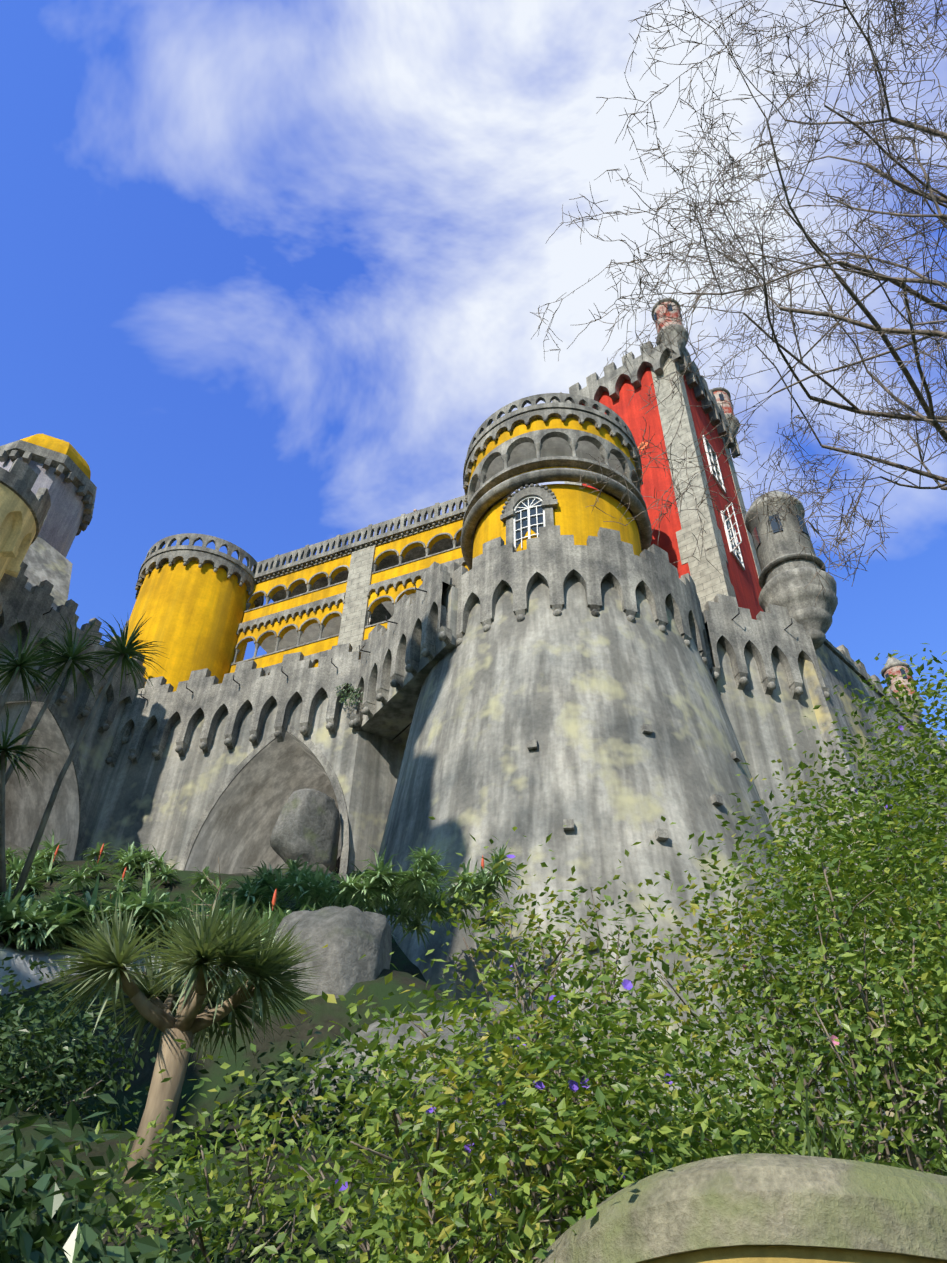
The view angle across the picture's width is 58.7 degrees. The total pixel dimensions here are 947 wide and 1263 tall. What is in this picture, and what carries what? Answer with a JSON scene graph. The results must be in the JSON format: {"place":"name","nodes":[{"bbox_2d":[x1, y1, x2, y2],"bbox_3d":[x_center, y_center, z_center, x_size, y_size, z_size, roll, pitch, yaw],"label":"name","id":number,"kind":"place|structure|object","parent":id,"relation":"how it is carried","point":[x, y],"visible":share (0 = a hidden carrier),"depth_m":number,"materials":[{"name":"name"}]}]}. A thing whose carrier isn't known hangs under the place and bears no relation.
{"place":"outdoors","nodes":[
{"label":"outdoors","id":0,"kind":"place"},
{"bbox_2d":[0,609,116,784],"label":"cordyline","id":1,"kind":"object","parent":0,"point":[72,652],"depth_m":16.63,"materials":[{"name":"green plant"}]},
{"bbox_2d":[333,855,340,874],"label":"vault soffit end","id":2,"kind":"structure","parent":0,"point":[337,865],"depth_m":44.42,"materials":[{"name":"grey stone"}]},
{"bbox_2d":[229,519,468,672],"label":"yellow building wall","id":3,"kind":"structure","parent":0,"point":[398,545],"depth_m":46.65,"materials":[{"name":"yellow paint"}]},
{"bbox_2d":[261,593,415,653],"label":"arched openings","id":4,"kind":"object","parent":3,"relation":"in","point":[309,634],"visible":0.17,"depth_m":48.94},
{"bbox_2d":[338,545,375,651],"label":"stone pilaster","id":5,"kind":"object","parent":3,"relation":"attached to","point":[354,615],"visible":0.57,"depth_m":45.54,"materials":[{"name":"grey stone"}]},
{"bbox_2d":[361,586,457,739],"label":"curtain wall","id":6,"kind":"structure","parent":0,"point":[392,718],"depth_m":34.76,"materials":[{"name":"grey stone"}]},
{"bbox_2d":[348,562,451,729],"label":"battlement parapet","id":7,"kind":"structure","parent":6,"relation":"attached to","point":[421,620],"depth_m":35.03,"materials":[{"name":"grey stone"}]},
{"bbox_2d":[359,584,426,652],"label":"iron curtain hooks","id":8,"kind":"object","parent":7,"relation":"attached to","point":[391,621],"visible":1,"depth_m":36.01,"materials":[{"name":"black metal"}]},
{"bbox_2d":[0,860,946,1262],"bbox_3d":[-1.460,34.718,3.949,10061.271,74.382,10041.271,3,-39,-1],"label":"ground","id":9,"kind":"structure","parent":0,"point":[328,1014],"depth_m":12.43,"materials":[{"name":"green plant"}]},
{"bbox_2d":[0,536,72,773],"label":"stone wall","id":10,"kind":"structure","parent":9,"relation":"on","point":[43,559],"depth_m":42.16,"materials":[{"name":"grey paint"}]},
{"bbox_2d":[0,624,124,858],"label":"curtain wall","id":11,"kind":"structure","parent":9,"relation":"on","point":[93,750],"depth_m":38.52,"materials":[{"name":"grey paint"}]},
{"bbox_2d":[5,701,78,861],"bbox_3d":[-22.466,8.502,34.965,10.500,11.300,8.200,-16,-42,21],"label":"arched recess","id":12,"kind":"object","parent":11,"relation":"attached to","point":[25,806],"depth_m":38.11,"materials":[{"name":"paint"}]},
{"bbox_2d":[0,693,85,860],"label":"arch trim","id":13,"kind":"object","parent":11,"relation":"attached to","point":[56,715],"visible":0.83,"depth_m":37.46,"materials":[{"name":"stone"}]},
{"bbox_2d":[0,561,145,743],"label":"battlement parapet","id":14,"kind":"structure","parent":11,"relation":"attached to","point":[25,607],"depth_m":38.48,"materials":[{"name":"stone"}]},
{"bbox_2d":[43,607,133,674],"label":"iron curtain hooks","id":15,"kind":"object","parent":14,"relation":"attached to","point":[86,645],"visible":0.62,"depth_m":38.61,"materials":[{"name":"grey metal"}]},
{"bbox_2d":[0,952,155,1131],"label":"shrub","id":16,"kind":"object","parent":9,"relation":"on","point":[17,1070],"depth_m":9.41,"materials":[{"name":"green plant"}]},
{"bbox_2d":[0,613,168,901],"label":"cordyline","id":17,"kind":"object","parent":9,"relation":"on","point":[128,651],"depth_m":16.30,"materials":[{"name":"green plant"}]},
{"bbox_2d":[0,1055,218,1262],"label":"shrub","id":18,"kind":"object","parent":9,"relation":"on","point":[44,1235],"visible":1,"depth_m":3.50,"materials":[{"name":"green plant"}]},
{"bbox_2d":[0,940,243,995],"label":"low wall","id":19,"kind":"structure","parent":9,"relation":"on","point":[18,965],"depth_m":14.50,"materials":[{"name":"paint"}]},
{"bbox_2d":[39,857,323,1183],"bbox_3d":[-2.875,3.701,8.217,2.829,3.012,2.732,3,-39,-1],"label":"dragon tree","id":20,"kind":"object","parent":9,"relation":"on","point":[203,943],"depth_m":8.01,"materials":[{"name":"green plant"}]},
{"bbox_2d":[11,1023,419,1262],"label":"shrub","id":21,"kind":"object","parent":9,"relation":"on","point":[166,1181],"depth_m":5.95,"materials":[{"name":"green plant"}]},
{"bbox_2d":[81,689,358,869],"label":"curtain wall","id":22,"kind":"structure","parent":9,"relation":"on","point":[162,803],"depth_m":37.66,"materials":[{"name":"grey stone"}]},
{"bbox_2d":[106,643,361,766],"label":"battlement parapet","id":23,"kind":"structure","parent":22,"relation":"attached to","point":[166,707],"depth_m":39.35,"materials":[{"name":"grey stone"}]},
{"bbox_2d":[140,658,337,700],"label":"iron curtain hooks","id":24,"kind":"object","parent":23,"relation":"attached to","point":[233,680],"visible":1,"depth_m":39.70,"materials":[{"name":"black metal"}]},
{"bbox_2d":[178,724,349,880],"bbox_3d":[-8.553,8.554,34.547,7.740,11.260,0.070,-10,-40,14],"label":"arch trim","id":25,"kind":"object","parent":22,"relation":"attached to","point":[330,772],"visible":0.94,"depth_m":35.82,"materials":[{"name":"grey stone"}]},
{"bbox_2d":[0,829,522,952],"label":"hedge plants","id":26,"kind":"object","parent":9,"relation":"on","point":[25,923],"visible":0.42,"depth_m":19.67,"materials":[{"name":"green plant"}]},
{"bbox_2d":[52,843,483,910],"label":"flowers","id":27,"kind":"object","parent":26,"relation":"on","point":[275,891],"visible":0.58,"depth_m":21.72,"materials":[{"name":"plant"}]},
{"bbox_2d":[185,731,341,879],"bbox_3d":[-7.317,11.295,37.605,7.100,10.900,11.500,-10,-40,14],"label":"arched recess","id":28,"kind":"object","parent":9,"relation":"on","point":[234,835],"depth_m":38.38,"materials":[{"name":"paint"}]},
{"bbox_2d":[184,1014,487,1168],"bbox_3d":[-1.422,5.245,8.577,3.659,2.539,3.369,3,-39,-1],"label":"shrub","id":29,"kind":"object","parent":9,"relation":"on","point":[275,1107],"depth_m":8.62,"materials":[{"name":"green plant"}]},
{"bbox_2d":[346,722,411,881],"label":"stone wall","id":30,"kind":"structure","parent":9,"relation":"on","point":[378,762],"depth_m":35.39,"materials":[{"name":"grey stone"}]},
{"bbox_2d":[270,788,581,1139],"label":"rocks","id":31,"kind":"object","parent":9,"relation":"on","point":[308,824],"visible":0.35,"depth_m":14.55,"materials":[{"name":"stone"}]},
{"bbox_2d":[148,873,942,1262],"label":"shrub","id":32,"kind":"object","parent":9,"relation":"on","point":[540,1109],"depth_m":4.99,"materials":[{"name":"green plant"}]},
{"bbox_2d":[338,816,793,1262],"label":"tall shrub","id":33,"kind":"object","parent":9,"relation":"on","point":[547,935],"depth_m":7.16,"materials":[{"name":"green plant"}]},
{"bbox_2d":[375,577,894,1139],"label":"bastion wall","id":34,"kind":"structure","parent":9,"relation":"on","point":[579,691],"depth_m":25.91,"materials":[{"name":"grey stone"}]},
{"bbox_2d":[468,417,641,557],"bbox_3d":[4.008,-3.477,40.694,8.760,11.400,8.760,3,-39,-1],"label":"yellow drum","id":35,"kind":"object","parent":34,"relation":"on","point":[577,517],"visible":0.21,"depth_m":38.08,"materials":[{"name":"yellow paint"}]},
{"bbox_2d":[500,483,557,544],"bbox_3d":[2.435,-4.988,37.011,2.684,4.050,0.527,-13,-41,18],"label":"window surround","id":36,"kind":"object","parent":35,"relation":"attached to","point":[548,501],"visible":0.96,"depth_m":37.48,"materials":[{"name":"grey stone"}]},
{"bbox_2d":[513,496,544,550],"bbox_3d":[2.446,-4.818,36.919,1.468,3.070,0.144,-13,-41,18],"label":"window frame","id":37,"kind":"object","parent":36,"relation":"in","point":[529,526],"visible":0.75,"depth_m":37.01,"materials":[{"name":"white wood"}]},
{"bbox_2d":[516,499,543,548],"bbox_3d":[2.457,-4.801,36.940,1.443,3.070,0.064,-13,-41,18],"label":"window glass","id":38,"kind":"object","parent":37,"relation":"in","point":[533,520],"visible":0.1,"depth_m":37.06,"materials":[{"name":"glass"}]},
{"bbox_2d":[461,393,651,569],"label":"drum stonework","id":39,"kind":"object","parent":35,"relation":"attached to","point":[486,497],"visible":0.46,"depth_m":40.44,"materials":[{"name":"grey stone"}]},
{"bbox_2d":[437,525,807,1056],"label":"battlements","id":40,"kind":"object","parent":34,"relation":"attached to","point":[552,559],"visible":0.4,"depth_m":32.44,"materials":[{"name":"grey stone"}]},
{"bbox_2d":[582,367,763,619],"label":"red clock tower walls","id":41,"kind":"structure","parent":34,"relation":"on","point":[746,586],"depth_m":49.21,"materials":[{"name":"red paint"}]},
{"bbox_2d":[564,355,727,611],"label":"clock tower quoin","id":42,"kind":"object","parent":41,"relation":"attached to","point":[707,577],"visible":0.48,"depth_m":45.66,"materials":[{"name":"grey stone"}]},
{"bbox_2d":[552,340,740,458],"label":"battlements","id":43,"kind":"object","parent":41,"relation":"on","point":[595,388],"depth_m":55.09,"materials":[{"name":"grey stone"}]},
{"bbox_2d":[651,298,688,358],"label":"turret","id":44,"kind":"object","parent":41,"relation":"attached to","point":[673,334],"depth_m":54.22,"materials":[{"name":"grey stone"}]},
{"bbox_2d":[654,304,681,319],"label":"turret window","id":45,"kind":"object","parent":44,"relation":"in","point":[669,309],"visible":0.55,"depth_m":55.40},
{"bbox_2d":[703,435,725,493],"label":"tower window frame","id":46,"kind":"object","parent":41,"relation":"attached to","point":[722,487],"visible":0.81,"depth_m":50.47,"materials":[{"name":"white wood"}]},
{"bbox_2d":[706,443,721,485],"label":"upper window glass","id":47,"kind":"object","parent":46,"relation":"in","point":[714,462],"visible":0.21,"depth_m":50.97,"materials":[{"name":"grey glass"}]},
{"bbox_2d":[675,361,760,604],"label":"wall trim","id":48,"kind":"structure","parent":41,"relation":"attached to","point":[723,558],"depth_m":48.59,"materials":[{"name":"grey stone"}]},
{"bbox_2d":[711,387,739,436],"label":"turret","id":49,"kind":"object","parent":41,"relation":"attached to","point":[728,408],"depth_m":59.94,"materials":[{"name":"grey stone"}]},
{"bbox_2d":[719,394,732,407],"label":"turret window","id":50,"kind":"structure","parent":49,"relation":"in","point":[722,398],"depth_m":60.43,"materials":[{"name":"black glass"}]},
{"bbox_2d":[720,502,744,569],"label":"tower window frame","id":51,"kind":"object","parent":41,"relation":"attached to","point":[734,534],"visible":0.9,"depth_m":46.10,"materials":[{"name":"white wood"}]},
{"bbox_2d":[725,519,740,561],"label":"tower window glass","id":52,"kind":"object","parent":51,"relation":"in","point":[734,541],"visible":0.21,"depth_m":46.87,"materials":[{"name":"grey glass"}]},
{"bbox_2d":[702,594,829,699],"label":"battlement parapet","id":53,"kind":"structure","parent":34,"relation":"attached to","point":[763,636],"depth_m":35.17,"materials":[{"name":"stone"}]},
{"bbox_2d":[731,608,792,629],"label":"curtain iron hooks","id":54,"kind":"object","parent":53,"relation":"attached to","point":[739,613],"visible":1,"depth_m":35.46,"materials":[{"name":"grey metal"}]},
{"bbox_2d":[706,629,903,1066],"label":"curtain wall","id":55,"kind":"structure","parent":34,"relation":"attached to","point":[763,724],"depth_m":32.71,"materials":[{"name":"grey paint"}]},
{"bbox_2d":[530,0,946,604],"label":"bare tree branches","id":56,"kind":"object","parent":9,"relation":"on","point":[898,414],"visible":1,"depth_m":14.79,"materials":[{"name":"brown plant"}]},
{"bbox_2d":[535,1153,946,1262],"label":"stone arch","id":57,"kind":"structure","parent":9,"relation":"on","point":[762,1199],"depth_m":3.58,"materials":[{"name":"stone"}]},
{"bbox_2d":[583,751,946,1175],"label":"shrub","id":58,"kind":"object","parent":9,"relation":"on","point":[928,972],"depth_m":6.72,"materials":[{"name":"green plant"}]},
{"bbox_2d":[646,1245,946,1262],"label":"ochre wall","id":59,"kind":"structure","parent":9,"relation":"on","point":[765,1254],"depth_m":3.44,"materials":[{"name":"yellow paint"}]},
{"bbox_2d":[717,643,946,1146],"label":"shrub","id":60,"kind":"object","parent":9,"relation":"on","point":[941,782],"depth_m":10.22,"materials":[{"name":"green plant"}]},
{"bbox_2d":[726,1086,946,1173],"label":"grass tufts","id":61,"kind":"object","parent":9,"relation":"on","point":[834,1149],"visible":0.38,"depth_m":4.59,"materials":[{"name":"green plant"}]},
{"bbox_2d":[800,644,946,1146],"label":"wall","id":62,"kind":"structure","parent":9,"relation":"on","point":[829,661],"depth_m":35.22,"materials":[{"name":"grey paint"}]},
{"bbox_2d":[745,491,837,649],"bbox_3d":[14.732,-2.934,39.229,3.400,9.350,3.400,3,-39,-1],"label":"turret","id":63,"kind":"object","parent":62,"relation":"on","point":[786,577],"visible":0.73,"depth_m":37.78,"materials":[{"name":"stone"}]},
{"bbox_2d":[752,514,808,548],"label":"turret windows","id":64,"kind":"structure","parent":63,"relation":"in","point":[756,538],"depth_m":39.63,"materials":[{"name":"grey glass"}]},
{"bbox_2d":[823,638,946,755],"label":"wall coping","id":65,"kind":"object","parent":62,"relation":"on","point":[842,657],"depth_m":39.67,"materials":[{"name":"stone"}]},
{"bbox_2d":[836,645,946,749],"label":"gate merlons","id":66,"kind":"object","parent":65,"relation":"on","point":[844,651],"visible":0.29,"depth_m":49.57,"materials":[{"name":"grey stone"}]},
{"bbox_2d":[0,0,946,740],"label":"sky","id":67,"kind":"structure","parent":0,"point":[273,270],"materials":[{"name":"blue"}]},
{"bbox_2d":[475,437,631,496],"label":"drum gallery inner wall","id":68,"kind":"structure","parent":0,"point":[552,446],"depth_m":41.02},
{"bbox_2d":[335,683,794,852],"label":"wall plants","id":69,"kind":"object","parent":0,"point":[358,695],"visible":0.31,"depth_m":37.23,"materials":[{"name":"green plant"}]},
{"bbox_2d":[881,656,922,723],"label":"turret","id":70,"kind":"object","parent":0,"point":[892,661],"depth_m":52.60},
{"bbox_2d":[885,669,913,684],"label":"turret window","id":71,"kind":"structure","parent":70,"relation":"in","point":[902,671],"depth_m":52.62,"materials":[{"name":"grey glass"}]},
{"label":"terrace floor","id":72,"kind":"structure","parent":0,"visible":0},
{"bbox_2d":[0,457,83,557],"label":"tiled tower walls","id":73,"kind":"structure","parent":72,"relation":"on","point":[60,527],"depth_m":47.16,"materials":[{"name":"grey tile"}]},
{"bbox_2d":[0,439,96,535],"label":"tiled tower cornice","id":74,"kind":"structure","parent":73,"relation":"attached to","point":[72,472],"depth_m":47.69,"materials":[{"name":"grey stone"}]},
{"bbox_2d":[20,434,90,478],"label":"dome roof","id":75,"kind":"structure","parent":74,"relation":"on","point":[62,447],"depth_m":49.22,"materials":[{"name":"yellow paint"}]},
{"bbox_2d":[125,560,254,691],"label":"round tower","id":76,"kind":"structure","parent":72,"relation":"on","point":[193,612],"depth_m":46.59,"materials":[{"name":"paint"}]},
{"bbox_2d":[135,533,263,607],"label":"tower parapet","id":77,"kind":"structure","parent":76,"relation":"on","point":[157,556],"depth_m":49.27,"materials":[{"name":"stone"}]},
{"bbox_2d":[231,494,510,675],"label":"facade stonework","id":78,"kind":"object","parent":72,"relation":"on","point":[337,550],"visible":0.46,"depth_m":47.78,"materials":[{"name":"grey stone"}]},
{"bbox_3d":[-22.008,4.576,28.753,3.500,15.600,3.500,3,-39,-1],"label":"turret shaft","id":79,"kind":"object","parent":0,"visible":0},
{"bbox_2d":[0,448,50,615],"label":"turret stonework","id":80,"kind":"object","parent":79,"relation":"on","point":[19,478],"visible":0.5,"depth_m":36.48,"materials":[{"name":"stone"}]},
{"bbox_2d":[0,483,35,580],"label":"tower","id":81,"kind":"structure","parent":80,"relation":"on","point":[17,527],"depth_m":35.80,"materials":[{"name":"paint"}]}
]}

